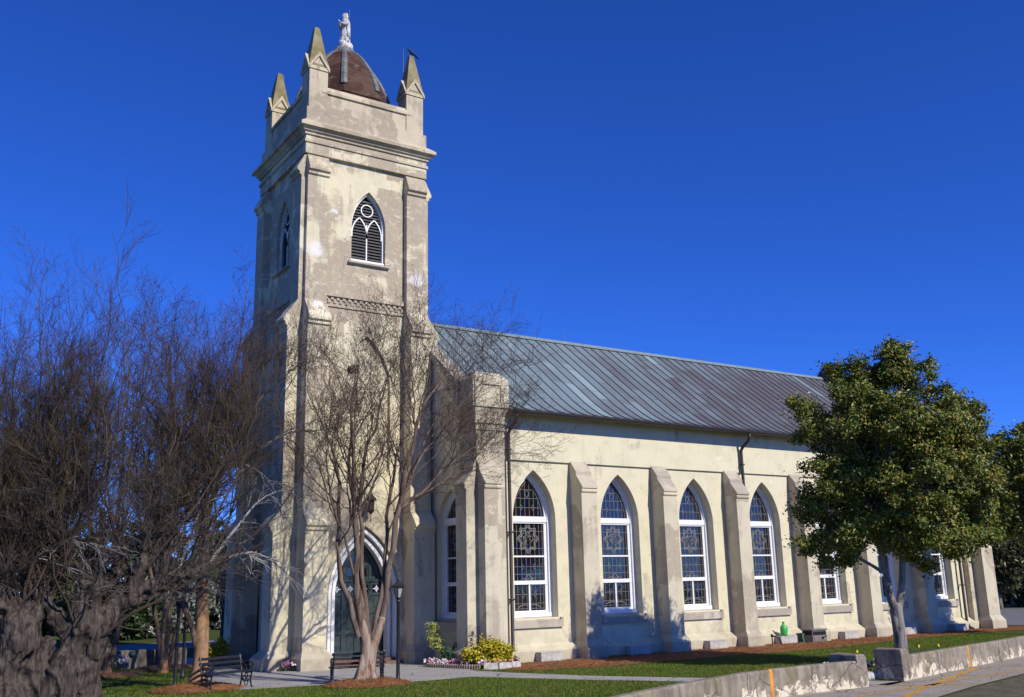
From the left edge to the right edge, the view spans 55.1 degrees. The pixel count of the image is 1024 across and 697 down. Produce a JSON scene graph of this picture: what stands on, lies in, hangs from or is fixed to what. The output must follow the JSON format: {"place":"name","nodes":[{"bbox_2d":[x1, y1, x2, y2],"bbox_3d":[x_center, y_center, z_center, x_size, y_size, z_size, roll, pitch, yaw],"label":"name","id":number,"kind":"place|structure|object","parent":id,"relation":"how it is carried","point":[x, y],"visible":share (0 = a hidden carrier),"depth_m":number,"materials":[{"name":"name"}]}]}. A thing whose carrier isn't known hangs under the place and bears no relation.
{"place":"outdoors","nodes":[
{"label":"outdoors","id":0,"kind":"place"},
{"bbox_2d":[153,684,235,694],"bbox_3d":[-8.203,8.889,25.758,2.549,0.140,1.696,7,-16,-32],"label":"mulch mound","id":1,"kind":"object","parent":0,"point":[191,690],"visible":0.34,"depth_m":25.20,"materials":[{"name":"soil"}]},
{"bbox_2d":[215,550,226,639],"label":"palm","id":2,"kind":"object","parent":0,"point":[222,601],"visible":0.16,"depth_m":42.36,"materials":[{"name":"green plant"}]},
{"bbox_2d":[0,0,1023,592],"label":"sky","id":3,"kind":"structure","parent":0,"point":[788,186],"materials":[{"name":"blue"}]},
{"bbox_2d":[53,588,1023,696],"bbox_3d":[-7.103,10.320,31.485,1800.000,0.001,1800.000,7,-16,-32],"label":"lawn","id":4,"kind":"structure","parent":0,"point":[214,634],"depth_m":26.84,"materials":[{"name":"plant"}]},
{"bbox_2d":[18,586,66,636],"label":"shrub","id":5,"kind":"object","parent":4,"relation":"on","point":[45,627],"visible":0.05,"depth_m":54.29,"materials":[{"name":"green plant"}]},
{"bbox_2d":[10,535,83,613],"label":"dark tree","id":6,"kind":"object","parent":4,"relation":"on","point":[58,593],"visible":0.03,"depth_m":67.11,"materials":[{"name":"green plant"}]},
{"bbox_2d":[0,304,141,595],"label":"crape myrtle","id":7,"kind":"object","parent":4,"relation":"on","point":[50,364],"visible":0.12,"depth_m":32.12,"materials":[{"name":"beige plant"}]},
{"bbox_2d":[10,544,185,610],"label":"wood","id":8,"kind":"object","parent":4,"relation":"on","point":[107,568],"depth_m":102.98,"materials":[{"name":"green plant"}]},
{"bbox_2d":[45,292,199,672],"bbox_3d":[-12.537,4.571,31.947,5.754,11.734,5.449,-14,-18,41],"label":"crape myrtle","id":9,"kind":"object","parent":4,"relation":"on","point":[107,665],"visible":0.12,"depth_m":30.95,"materials":[{"name":"beige plant"}]},
{"bbox_2d":[114,654,130,671],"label":"flower clump","id":10,"kind":"object","parent":4,"relation":"on","point":[121,658],"visible":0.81,"depth_m":32.00,"materials":[{"name":"purple plant"}]},
{"bbox_2d":[100,672,145,678],"bbox_3d":[-12.662,10.165,30.628,2.549,0.140,1.696,7,-16,-32],"label":"mulch mound","id":11,"kind":"object","parent":4,"relation":"on","point":[114,674],"visible":0.58,"depth_m":30.40,"materials":[{"name":"soil"}]},
{"bbox_2d":[112,578,175,640],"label":"shrub","id":12,"kind":"object","parent":4,"relation":"on","point":[142,618],"visible":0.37,"depth_m":54.24,"materials":[{"name":"green plant"}]},
{"bbox_2d":[102,521,198,602],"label":"dark tree","id":13,"kind":"object","parent":4,"relation":"on","point":[132,563],"visible":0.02,"depth_m":73.50,"materials":[{"name":"green plant"}]},
{"bbox_2d":[117,647,186,669],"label":"wall","id":14,"kind":"structure","parent":4,"relation":"on","point":[144,657],"depth_m":33.64,"materials":[{"name":"concrete"}]},
{"bbox_2d":[127,664,191,670],"bbox_3d":[-11.713,10.791,33.318,2.549,0.140,1.696,7,-16,-32],"label":"mulch mound","id":15,"kind":"object","parent":4,"relation":"on","point":[154,668],"visible":0.47,"depth_m":32.86,"materials":[{"name":"soil"}]},
{"bbox_2d":[128,651,135,668],"bbox_3d":[-12.763,10.477,32.945,0.260,0.630,0.247,7,-16,-32],"label":"path light","id":16,"kind":"object","parent":15,"relation":"on","point":[132,654],"visible":0.95,"depth_m":32.91,"materials":[{"name":"green metal"}]},
{"bbox_2d":[131,352,233,673],"bbox_3d":[-11.056,5.535,32.985,3.540,10.279,5.662,0,-14,-7],"label":"crape myrtle","id":17,"kind":"object","parent":4,"relation":"on","point":[162,667],"visible":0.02,"depth_m":31.62,"materials":[{"name":"beige plant"}]},
{"bbox_2d":[101,355,270,664],"bbox_3d":[-11.493,5.557,35.046,7.590,11.222,5.156,10,-18,-40],"label":"crape myrtle","id":18,"kind":"object","parent":4,"relation":"on","point":[172,645],"visible":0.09,"depth_m":33.50,"materials":[{"name":"beige plant"}]},
{"bbox_2d":[180,585,193,678],"bbox_3d":[-9.825,8.477,29.470,0.460,2.760,0.398,7,-16,-32],"label":"street lamp","id":19,"kind":"object","parent":4,"relation":"on","point":[182,674],"visible":0.6,"depth_m":29.37,"materials":[{"name":"metal"}]},
{"bbox_2d":[0,182,377,696],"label":"gnarled tree","id":20,"kind":"object","parent":4,"relation":"on","point":[45,498],"visible":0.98,"depth_m":23.82,"materials":[{"name":"brown plant"}]},
{"bbox_2d":[170,580,220,633],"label":"shrub","id":21,"kind":"object","parent":4,"relation":"on","point":[191,608],"visible":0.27,"depth_m":62.99,"materials":[{"name":"green plant"}]},
{"bbox_2d":[177,564,225,627],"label":"dark tree","id":22,"kind":"object","parent":4,"relation":"on","point":[215,618],"visible":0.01,"depth_m":69.31,"materials":[{"name":"green plant"}]},
{"bbox_2d":[179,517,226,623],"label":"dark tree","id":23,"kind":"object","parent":4,"relation":"on","point":[217,548],"visible":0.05,"depth_m":80.11,"materials":[{"name":"green plant"}]},
{"bbox_2d":[85,242,338,684],"bbox_3d":[-8.696,3.078,27.505,7.401,12.402,4.429,2,-14,-14],"label":"crape myrtle","id":24,"kind":"object","parent":4,"relation":"on","point":[199,632],"visible":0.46,"depth_m":27.59,"materials":[{"name":"beige plant"}]},
{"bbox_2d":[214,592,221,629],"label":"shrub","id":25,"kind":"object","parent":4,"relation":"on","point":[219,616],"depth_m":66.14,"materials":[{"name":"green plant"}]},
{"bbox_2d":[322,680,406,688],"bbox_3d":[-3.789,8.878,26.133,2.549,0.140,1.696,7,-16,-32],"label":"mulch mound","id":26,"kind":"object","parent":4,"relation":"on","point":[362,685],"visible":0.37,"depth_m":25.59,"materials":[{"name":"brown wood"}]},
{"bbox_2d":[255,262,579,681],"bbox_3d":[-3.029,3.226,28.477,10.081,12.276,5.807,7,-16,-32],"label":"crape myrtle","id":27,"kind":"object","parent":4,"relation":"on","point":[370,638],"visible":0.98,"depth_m":28.08,"materials":[{"name":"brown plant"}]},
{"bbox_2d":[347,365,358,373],"bbox_3d":[-4.633,0.614,28.559,0.348,0.288,0.349,-5,-14,15],"label":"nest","id":28,"kind":"object","parent":27,"relation":"attached to","point":[352,369],"visible":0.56,"depth_m":28.52,"materials":[{"name":"brown plant"}]},
{"bbox_2d":[426,663,480,669],"bbox_3d":[-1.863,9.949,30.675,2.150,0.193,0.164,-10,-16,33],"label":"scalloped edging","id":29,"kind":"object","parent":4,"relation":"on","point":[452,666],"visible":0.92,"depth_m":30.56,"materials":[{"name":"grey concrete"}]},
{"bbox_2d":[461,659,472,664],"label":"flower clump","id":30,"kind":"object","parent":4,"relation":"on","point":[468,662],"visible":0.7,"depth_m":30.55,"materials":[{"name":"green plant"}]},
{"bbox_2d":[467,631,475,646],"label":"sprig","id":31,"kind":"object","parent":4,"relation":"on","point":[471,638],"visible":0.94,"depth_m":30.91,"materials":[{"name":"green plant"}]},
{"bbox_2d":[472,659,491,668],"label":"flower clump","id":32,"kind":"object","parent":4,"relation":"on","point":[481,661],"visible":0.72,"depth_m":30.32,"materials":[{"name":"white plant"}]},
{"bbox_2d":[484,663,497,669],"bbox_3d":[-0.649,9.715,29.995,0.439,0.190,0.119,0,-14,-5],"label":"edging block","id":33,"kind":"object","parent":4,"relation":"on","point":[491,666],"depth_m":29.95,"materials":[{"name":"grey concrete"}]},
{"bbox_2d":[498,662,511,668],"bbox_3d":[-0.218,9.735,30.119,0.439,0.190,0.119,6,-15,-27],"label":"edging block","id":34,"kind":"object","parent":4,"relation":"on","point":[503,665],"depth_m":30.07,"materials":[{"name":"grey concrete"}]},
{"bbox_2d":[152,645,1019,696],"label":"fallen leaves","id":35,"kind":"object","parent":4,"relation":"on","point":[694,668],"visible":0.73,"depth_m":26.06,"materials":[{"name":"brown plant"}]},
{"bbox_2d":[148,625,1023,694],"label":"pine straw","id":36,"kind":"object","parent":4,"relation":"on","point":[383,679],"visible":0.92,"depth_m":32.46,"materials":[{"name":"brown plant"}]},
{"bbox_2d":[457,633,517,668],"bbox_3d":[-0.744,9.572,30.792,1.905,1.231,1.388,-5,-14,14],"label":"golden shrub","id":37,"kind":"object","parent":36,"relation":"on","point":[490,650],"visible":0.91,"depth_m":30.57,"materials":[{"name":"yellow plant"}]},
{"bbox_2d":[511,661,520,667],"bbox_3d":[0.107,9.800,30.419,0.119,0.190,0.439,-11,-17,35],"label":"edging block","id":38,"kind":"object","parent":36,"relation":"on","point":[516,663],"depth_m":30.40,"materials":[{"name":"grey concrete"}]},
{"bbox_2d":[536,651,563,661],"bbox_3d":[1.260,10.219,32.570,0.920,0.310,0.345,7,-16,-32],"label":"concrete block","id":39,"kind":"object","parent":36,"relation":"on","point":[548,656],"depth_m":32.40,"materials":[{"name":"white concrete"}]},
{"bbox_2d":[625,645,650,655],"bbox_3d":[4.440,10.634,34.594,0.920,0.310,0.345,7,-16,-32],"label":"concrete block","id":40,"kind":"object","parent":36,"relation":"on","point":[637,649],"depth_m":34.43,"materials":[{"name":"white concrete"}]},
{"bbox_2d":[704,639,727,649],"bbox_3d":[7.621,11.048,36.619,0.920,0.310,0.345,7,-16,-32],"label":"concrete block","id":41,"kind":"object","parent":36,"relation":"on","point":[713,644],"depth_m":36.45,"materials":[{"name":"white concrete"}]},
{"bbox_2d":[770,634,782,643],"bbox_3d":[10.230,11.254,37.958,0.441,0.420,0.116,-1,-14,-3],"label":"water tap","id":42,"kind":"object","parent":36,"relation":"on","point":[772,635],"visible":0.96,"depth_m":37.93,"materials":[{"name":"metal"}]},
{"bbox_2d":[775,635,797,643],"bbox_3d":[10.802,11.463,38.643,0.920,0.310,0.345,7,-16,-32],"label":"concrete block","id":43,"kind":"object","parent":36,"relation":"on","point":[789,639],"depth_m":38.48,"materials":[{"name":"white concrete"}]},
{"bbox_2d":[780,621,787,635],"bbox_3d":[10.694,11.017,38.618,0.280,0.530,0.318,-6,-14,19],"label":"jug","id":44,"kind":"object","parent":43,"relation":"on","point":[783,629],"visible":1,"depth_m":38.49,"materials":[{"name":"green glass"}]},
{"bbox_2d":[800,628,826,641],"bbox_3d":[12.085,11.411,39.052,0.885,0.500,0.740,7,-16,-32],"label":"hose reel box","id":45,"kind":"object","parent":36,"relation":"on","point":[814,635],"visible":0.99,"depth_m":38.86,"materials":[{"name":"beige plastic"}]},
{"bbox_2d":[839,631,859,638],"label":"concrete block","id":46,"kind":"object","parent":36,"relation":"on","point":[848,634],"depth_m":40.49,"materials":[{"name":"white concrete"}]},
{"bbox_2d":[905,627,915,634],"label":"concrete block","id":47,"kind":"object","parent":36,"relation":"on","point":[910,630],"depth_m":42.59,"materials":[{"name":"white concrete"}]},
{"bbox_2d":[949,623,967,630],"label":"concrete block","id":48,"kind":"object","parent":36,"relation":"on","point":[960,626],"depth_m":44.54,"materials":[{"name":"white concrete"}]},
{"bbox_2d":[214,10,1006,671],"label":"church","id":49,"kind":"structure","parent":4,"relation":"on","point":[652,512],"depth_m":36.29,"materials":[{"name":"paint"}]},
{"bbox_2d":[271,205,289,279],"bbox_3d":[-8.588,-4.220,37.293,0.490,2.950,1.640,7,-16,-32],"label":"belfry window","id":50,"kind":"structure","parent":49,"relation":"in","point":[285,230],"depth_m":37.67,"materials":[{"name":"white paint"}]},
{"bbox_2d":[334,13,352,49],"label":"statue","id":51,"kind":"object","parent":49,"relation":"on","point":[345,36],"visible":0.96,"depth_m":40.48,"materials":[{"name":"stone"}]},
{"bbox_2d":[334,546,382,657],"bbox_3d":[-5.357,8.642,33.957,2.020,3.981,0.123,7,-16,-32],"label":"door","id":52,"kind":"structure","parent":49,"relation":"in","point":[345,641],"depth_m":33.87,"materials":[{"name":"green wood"}]},
{"bbox_2d":[348,194,389,269],"bbox_3d":[-5.414,-4.430,36.723,1.640,2.950,0.490,7,-16,-32],"label":"belfry window","id":53,"kind":"structure","parent":49,"relation":"in","point":[367,231],"depth_m":36.83,"materials":[{"name":"white paint"}]},
{"bbox_2d":[407,48,418,58],"bbox_3d":[-4.025,-11.956,39.773,0.520,0.345,0.140,7,-16,-32],"label":"bird","id":54,"kind":"object","parent":49,"relation":"on","point":[411,52],"visible":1,"depth_m":39.73},
{"bbox_2d":[434,491,456,629],"bbox_3d":[-2.038,7.193,33.637,0.592,4.701,2.260,7,-16,-32],"label":"window","id":55,"kind":"structure","parent":49,"relation":"in","point":[449,610],"depth_m":34.18,"materials":[{"name":"glass"}]},
{"bbox_2d":[513,473,563,628],"bbox_3d":[0.686,6.874,33.875,2.080,5.311,0.592,7,-16,-32],"label":"window","id":56,"kind":"structure","parent":49,"relation":"in","point":[531,516],"depth_m":34.06,"materials":[{"name":"glass"}]},
{"bbox_2d":[601,478,648,623],"bbox_3d":[3.867,7.289,35.900,2.080,5.311,0.592,7,-16,-32],"label":"window","id":57,"kind":"structure","parent":49,"relation":"in","point":[617,535],"depth_m":36.09,"materials":[{"name":"glass"}]},
{"bbox_2d":[679,482,723,619],"bbox_3d":[7.047,7.703,37.924,2.080,5.311,0.592,7,-16,-32],"label":"window","id":58,"kind":"structure","parent":49,"relation":"in","point":[697,589],"depth_m":38.14,"materials":[{"name":"glass"}]},
{"bbox_2d":[750,486,791,615],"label":"window","id":59,"kind":"structure","parent":49,"relation":"in","point":[767,589],"depth_m":40.19,"materials":[{"name":"glass"}]},
{"bbox_2d":[815,513,852,612],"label":"window","id":60,"kind":"structure","parent":49,"relation":"in","point":[830,586],"depth_m":41.89,"materials":[{"name":"white paint"}]},
{"bbox_2d":[876,546,908,609],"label":"window","id":61,"kind":"structure","parent":49,"relation":"in","point":[890,562],"depth_m":44.08,"materials":[{"name":"glass"}]},
{"bbox_2d":[930,525,959,606],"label":"window","id":62,"kind":"structure","parent":49,"relation":"in","point":[940,582],"depth_m":46.08,"materials":[{"name":"white paint"}]},
{"bbox_2d":[866,659,874,670],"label":"flower clump","id":63,"kind":"object","parent":4,"relation":"on","point":[868,662],"visible":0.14,"depth_m":24.89,"materials":[{"name":"purple plant"}]},
{"bbox_2d":[868,671,876,680],"bbox_3d":[8.718,8.124,24.287,0.228,0.190,1.340,-14,-18,41],"label":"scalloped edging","id":64,"kind":"object","parent":4,"relation":"on","point":[872,675],"visible":0.34,"depth_m":24.43,"materials":[{"name":"white concrete"}]},
{"bbox_2d":[778,332,1009,650],"bbox_3d":[11.252,4.376,28.985,6.362,9.754,5.713,7,-16,-32],"label":"leafy tree","id":65,"kind":"object","parent":4,"relation":"on","point":[889,459],"visible":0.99,"depth_m":28.12,"materials":[{"name":"green plant"}]},
{"bbox_2d":[980,466,1023,608],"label":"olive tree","id":66,"kind":"object","parent":4,"relation":"on","point":[1008,559],"visible":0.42,"depth_m":71.02,"materials":[{"name":"green plant"}]},
{"bbox_2d":[985,448,1023,603],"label":"dark tree","id":67,"kind":"object","parent":4,"relation":"on","point":[995,465],"visible":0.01,"depth_m":83.96,"materials":[{"name":"green plant"}]},
{"bbox_2d":[987,420,1023,546],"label":"leafy tree","id":68,"kind":"object","parent":4,"relation":"on","point":[1011,495],"visible":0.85,"depth_m":41.08,"materials":[{"name":"green plant"}]},
{"bbox_2d":[995,533,1023,606],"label":"dark tree","id":69,"kind":"object","parent":4,"relation":"on","point":[1014,599],"visible":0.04,"depth_m":74.34,"materials":[{"name":"green plant"}]},
{"bbox_2d":[54,608,1023,652],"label":"road","id":70,"kind":"structure","parent":0,"point":[1013,616],"depth_m":50.15,"materials":[{"name":"grey asphalt"}]},
{"bbox_2d":[186,658,905,689],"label":"path","id":71,"kind":"structure","parent":0,"point":[413,672],"depth_m":28.38,"materials":[{"name":"concrete"}]},
{"bbox_2d":[173,584,187,686],"bbox_3d":[-8.857,7.612,25.971,0.460,2.760,0.398,7,-16,-32],"label":"street lamp","id":72,"kind":"object","parent":71,"relation":"on","point":[176,644],"visible":0.62,"depth_m":25.92,"materials":[{"name":"metal"}]},
{"bbox_2d":[208,637,233,665],"bbox_3d":[-10.204,10.467,33.942,1.074,1.008,1.066,7,-16,-32],"label":"golden shrub","id":73,"kind":"object","parent":71,"relation":"on","point":[222,647],"visible":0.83,"depth_m":33.82,"materials":[{"name":"green plant"}]},
{"bbox_2d":[198,653,254,691],"bbox_3d":[-7.525,8.536,25.843,0.590,0.878,1.480,-10,-16,31],"label":"park bench","id":74,"kind":"object","parent":71,"relation":"on","point":[213,668],"visible":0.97,"depth_m":25.92,"materials":[{"name":"metal"}]},
{"bbox_2d":[281,662,293,671],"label":"flower clump","id":75,"kind":"object","parent":71,"relation":"on","point":[286,665],"visible":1,"depth_m":31.03,"materials":[{"name":"pink plant"}]},
{"bbox_2d":[328,650,385,681],"bbox_3d":[-4.196,8.649,26.631,1.480,0.878,0.590,3,-14,-19],"label":"park bench","id":76,"kind":"object","parent":71,"relation":"on","point":[382,661],"visible":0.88,"depth_m":26.44,"materials":[{"name":"metal"}]},
{"bbox_2d":[391,578,405,679],"bbox_3d":[-3.107,7.675,26.780,0.460,2.760,0.398,7,-16,-32],"label":"street lamp","id":77,"kind":"object","parent":71,"relation":"on","point":[398,586],"visible":0.95,"depth_m":26.81,"materials":[{"name":"metal"}]},
{"bbox_2d":[423,657,435,665],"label":"flower clump","id":78,"kind":"object","parent":71,"relation":"on","point":[430,660],"visible":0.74,"depth_m":31.53,"materials":[{"name":"pink plant"}]},
{"bbox_2d":[425,622,448,662],"bbox_3d":[-2.382,9.620,32.089,0.981,1.436,0.621,1,-14,-9],"label":"lime shrub","id":79,"kind":"object","parent":71,"relation":"on","point":[435,644],"visible":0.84,"depth_m":32.05,"materials":[{"name":"green plant"}]},
{"bbox_2d":[433,658,446,663],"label":"flower clump","id":80,"kind":"object","parent":71,"relation":"on","point":[443,660],"visible":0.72,"depth_m":31.20,"materials":[{"name":"white plant"}]},
{"bbox_2d":[441,642,456,663],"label":"strap leaf plant","id":81,"kind":"object","parent":71,"relation":"on","point":[450,652],"visible":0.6,"depth_m":31.48,"materials":[{"name":"green plant"}]},
{"bbox_2d":[447,658,461,664],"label":"flower clump","id":82,"kind":"object","parent":71,"relation":"on","point":[457,661],"visible":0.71,"depth_m":30.88,"materials":[{"name":"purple plant"}]},
{"bbox_2d":[787,656,1023,696],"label":"pavement","id":83,"kind":"structure","parent":0,"point":[985,669],"depth_m":23.17,"materials":[{"name":"concrete"}]},
{"bbox_2d":[610,653,869,696],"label":"wall","id":84,"kind":"structure","parent":83,"relation":"on","point":[840,671],"depth_m":21.29,"materials":[{"name":"concrete"}]},
{"bbox_2d":[902,667,977,696],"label":"pavement marking","id":85,"kind":"object","parent":83,"relation":"on","point":[912,693],"visible":1,"depth_m":23.19,"materials":[{"name":"orange paint"}]},
{"bbox_2d":[858,670,1021,696],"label":"pavement marking","id":86,"kind":"object","parent":83,"relation":"on","point":[933,684],"visible":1,"depth_m":22.97,"materials":[{"name":"orange paint"}]},
{"bbox_2d":[874,636,1023,680],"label":"wall","id":87,"kind":"structure","parent":83,"relation":"on","point":[899,664],"depth_m":25.73,"materials":[{"name":"concrete"}]},
{"bbox_2d":[936,683,971,684],"bbox_3d":[9.847,7.864,22.961,1.900,0.001,0.312,-2,-14,3],"label":"pavement marking","id":88,"kind":"object","parent":83,"relation":"on","point":[952,684],"visible":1,"depth_m":22.94,"materials":[{"name":"beige paint"}]},
{"bbox_2d":[945,675,1023,696],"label":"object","id":89,"kind":"object","parent":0,"point":[1012,687],"depth_m":21.65,"materials":[{"name":"grey concrete"}]}
]}

